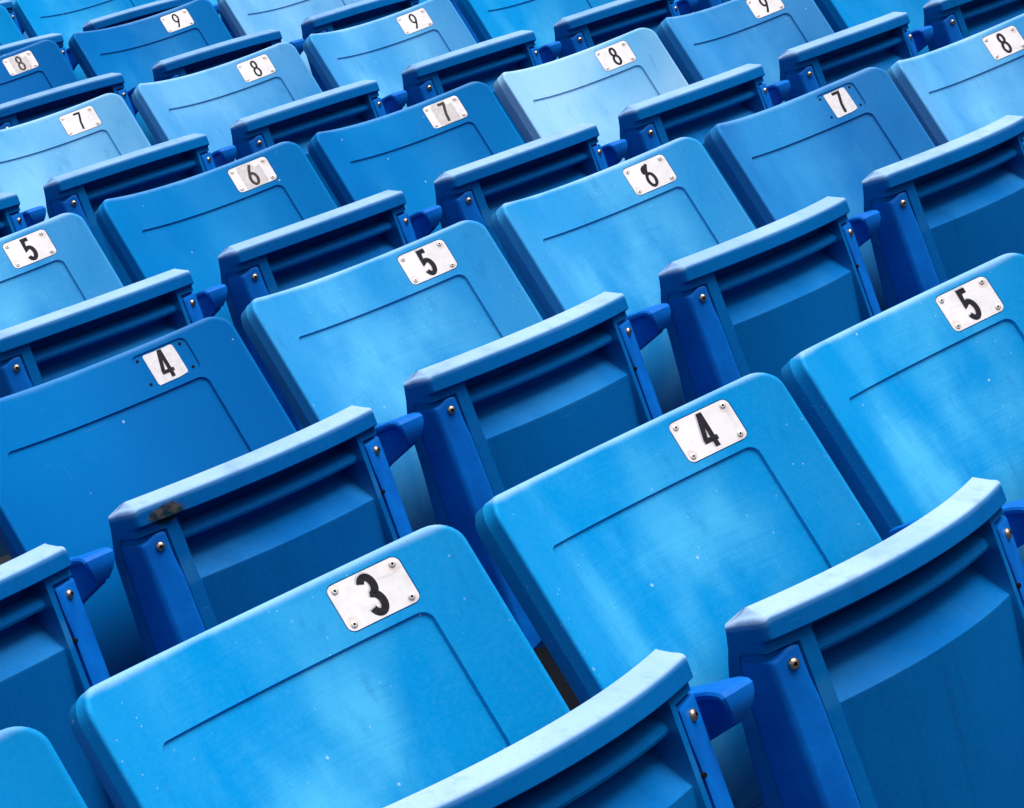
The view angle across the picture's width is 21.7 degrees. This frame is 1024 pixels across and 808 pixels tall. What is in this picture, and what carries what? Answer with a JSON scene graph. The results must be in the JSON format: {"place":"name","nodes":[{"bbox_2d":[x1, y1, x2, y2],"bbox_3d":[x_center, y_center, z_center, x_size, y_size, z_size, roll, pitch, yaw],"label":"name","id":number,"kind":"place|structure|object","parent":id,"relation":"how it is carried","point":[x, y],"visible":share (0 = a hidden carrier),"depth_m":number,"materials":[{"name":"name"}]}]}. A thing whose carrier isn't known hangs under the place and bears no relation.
{"place":"outdoors","nodes":[
{"label":"outdoors","id":0,"kind":"place"},
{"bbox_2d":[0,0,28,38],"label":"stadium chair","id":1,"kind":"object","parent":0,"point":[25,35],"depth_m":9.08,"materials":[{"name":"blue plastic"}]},
{"bbox_2d":[0,554,580,710],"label":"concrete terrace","id":2,"kind":"structure","parent":0,"point":[558,679],"depth_m":4.44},
{"bbox_2d":[0,0,24,37],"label":"stadium chair","id":3,"kind":"object","parent":2,"relation":"on","point":[7,4],"visible":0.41,"depth_m":8.74,"materials":[{"name":"blue plastic"}]},
{"bbox_2d":[0,192,45,237],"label":"stadium chair","id":4,"kind":"object","parent":2,"relation":"on","point":[13,220],"visible":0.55,"depth_m":5.33,"materials":[{"name":"blue plastic"}]},
{"bbox_2d":[0,5,78,71],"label":"stadium chair","id":5,"kind":"object","parent":2,"relation":"on","point":[12,39],"visible":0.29,"depth_m":7.82,"materials":[{"name":"blue plastic"}]},
{"bbox_2d":[0,726,87,807],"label":"stadium chair","id":6,"kind":"object","parent":2,"relation":"on","point":[34,773],"visible":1,"depth_m":2.31,"materials":[{"name":"blue plastic"}]},
{"bbox_2d":[0,543,114,807],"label":"stadium chair","id":7,"kind":"object","parent":2,"relation":"on","point":[53,668],"visible":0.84,"depth_m":3.09,"materials":[{"name":"blue plastic"}]},
{"bbox_2d":[0,40,137,129],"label":"stadium chair","id":8,"kind":"object","parent":2,"relation":"on","point":[39,79],"visible":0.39,"depth_m":6.86,"materials":[{"name":"blue plastic"}]},
{"bbox_2d":[0,213,227,557],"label":"stadium chair","id":9,"kind":"object","parent":2,"relation":"on","point":[70,303],"visible":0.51,"depth_m":4.41,"materials":[{"name":"blue plastic"}]},
{"bbox_2d":[12,0,219,80],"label":"stadium chair","id":10,"kind":"object","parent":2,"relation":"on","point":[66,19],"visible":0.17,"depth_m":8.09,"materials":[{"name":"blue plastic"}]},
{"bbox_2d":[0,93,236,286],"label":"stadium chair","id":11,"kind":"object","parent":2,"relation":"on","point":[84,160],"visible":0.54,"depth_m":5.74,"materials":[{"name":"blue plastic"}]},
{"bbox_2d":[68,0,304,145],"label":"stadium chair","id":12,"kind":"object","parent":2,"relation":"on","point":[192,37],"visible":0.29,"depth_m":7.12,"materials":[{"name":"blue plastic"}]},
{"bbox_2d":[0,317,423,676],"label":"stadium chair","id":13,"kind":"object","parent":2,"relation":"on","point":[193,479],"visible":0.67,"depth_m":3.45,"materials":[{"name":"blue plastic"}]},
{"bbox_2d":[208,0,236,38],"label":"stadium chair","id":14,"kind":"object","parent":2,"relation":"on","point":[226,24],"visible":0.01,"depth_m":8.21,"materials":[{"name":"blue plastic"}]},
{"bbox_2d":[95,142,441,431],"bbox_3d":[-0.375,-0.027,4.889,0.544,0.871,0.501,-5,14,47],"label":"stadium chair","id":15,"kind":"object","parent":2,"relation":"on","point":[249,229],"visible":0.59,"depth_m":4.80,"materials":[{"name":"blue plastic"}]},
{"bbox_2d":[132,42,407,207],"bbox_3d":[-0.487,-0.382,6.124,0.542,0.871,0.501,-5,14,47],"label":"stadium chair","id":16,"kind":"object","parent":2,"relation":"on","point":[255,102],"visible":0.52,"depth_m":6.07,"materials":[{"name":"blue plastic"}]},
{"bbox_2d":[218,0,419,91],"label":"stadium chair","id":17,"kind":"object","parent":2,"relation":"on","point":[291,20],"visible":0.24,"depth_m":7.37,"materials":[{"name":"blue plastic"}]},
{"bbox_2d":[69,525,754,807],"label":"stadium chair","id":18,"kind":"object","parent":2,"relation":"on","point":[408,671],"visible":1,"depth_m":2.50,"materials":[{"name":"blue plastic"}]},
{"bbox_2d":[303,0,560,143],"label":"stadium chair","id":19,"kind":"object","parent":2,"relation":"on","point":[424,51],"visible":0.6,"depth_m":6.41,"materials":[{"name":"blue plastic"}]},
{"bbox_2d":[419,0,479,42],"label":"stadium chair","id":20,"kind":"object","parent":2,"relation":"on","point":[466,23],"visible":0.02,"depth_m":7.51,"materials":[{"name":"blue plastic"}]},
{"bbox_2d":[241,220,670,649],"bbox_3d":[-0.016,0.188,3.917,0.546,0.871,0.502,-5,14,47],"label":"stadium chair","id":21,"kind":"object","parent":2,"relation":"on","point":[474,359],"visible":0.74,"depth_m":3.78,"materials":[{"name":"blue plastic"}]},
{"bbox_2d":[308,82,627,320],"bbox_3d":[-0.022,-0.182,5.231,0.545,0.871,0.501,-5,14,47],"label":"stadium chair","id":22,"kind":"object","parent":2,"relation":"on","point":[462,153],"visible":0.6,"depth_m":5.16,"materials":[{"name":"blue plastic"}]},
{"bbox_2d":[455,0,697,84],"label":"stadium chair","id":23,"kind":"object","parent":2,"relation":"on","point":[574,26],"visible":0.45,"depth_m":6.67,"materials":[{"name":"blue plastic"}]},
{"bbox_2d":[494,28,789,228],"bbox_3d":[0.332,-0.340,5.581,0.546,0.871,0.501,-5,14,47],"label":"stadium chair","id":24,"kind":"object","parent":2,"relation":"on","point":[636,92],"visible":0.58,"depth_m":5.52,"materials":[{"name":"blue plastic"}]},
{"bbox_2d":[491,137,880,414],"bbox_3d":[0.337,0.027,4.257,0.544,0.871,0.501,-5,14,47],"label":"stadium chair","id":25,"kind":"object","parent":2,"relation":"on","point":[670,224],"visible":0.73,"depth_m":4.13,"materials":[{"name":"blue plastic"}]},
{"bbox_2d":[674,0,730,12],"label":"stadium chair","id":26,"kind":"object","parent":2,"relation":"on","point":[704,4],"visible":0.04,"depth_m":6.83,"materials":[{"name":"blue plastic"}]},
{"bbox_2d":[475,373,1023,807],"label":"stadium chair","id":27,"kind":"object","parent":2,"relation":"on","point":[727,531],"visible":0.94,"depth_m":2.73,"materials":[{"name":"blue plastic"}]},
{"bbox_2d":[657,0,932,103],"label":"stadium chair","id":28,"kind":"object","parent":2,"relation":"on","point":[802,47],"visible":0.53,"depth_m":5.84,"materials":[{"name":"blue plastic"}]},
{"bbox_2d":[704,67,1023,311],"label":"stadium chair","id":29,"kind":"object","parent":2,"relation":"on","point":[860,142],"visible":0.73,"depth_m":4.44,"materials":[{"name":"blue plastic"}]},
{"bbox_2d":[781,253,1023,565],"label":"stadium chair","id":30,"kind":"object","parent":2,"relation":"on","point":[912,409],"visible":0.58,"depth_m":3.24,"materials":[{"name":"blue plastic"}]},
{"bbox_2d":[814,0,1023,54],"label":"stadium chair","id":31,"kind":"object","parent":2,"relation":"on","point":[951,21],"visible":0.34,"depth_m":6.05,"materials":[{"name":"blue plastic"}]},
{"bbox_2d":[886,13,1023,146],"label":"stadium chair","id":32,"kind":"object","parent":2,"relation":"on","point":[960,88],"visible":0.55,"depth_m":4.97,"materials":[{"name":"blue plastic"}]}
]}

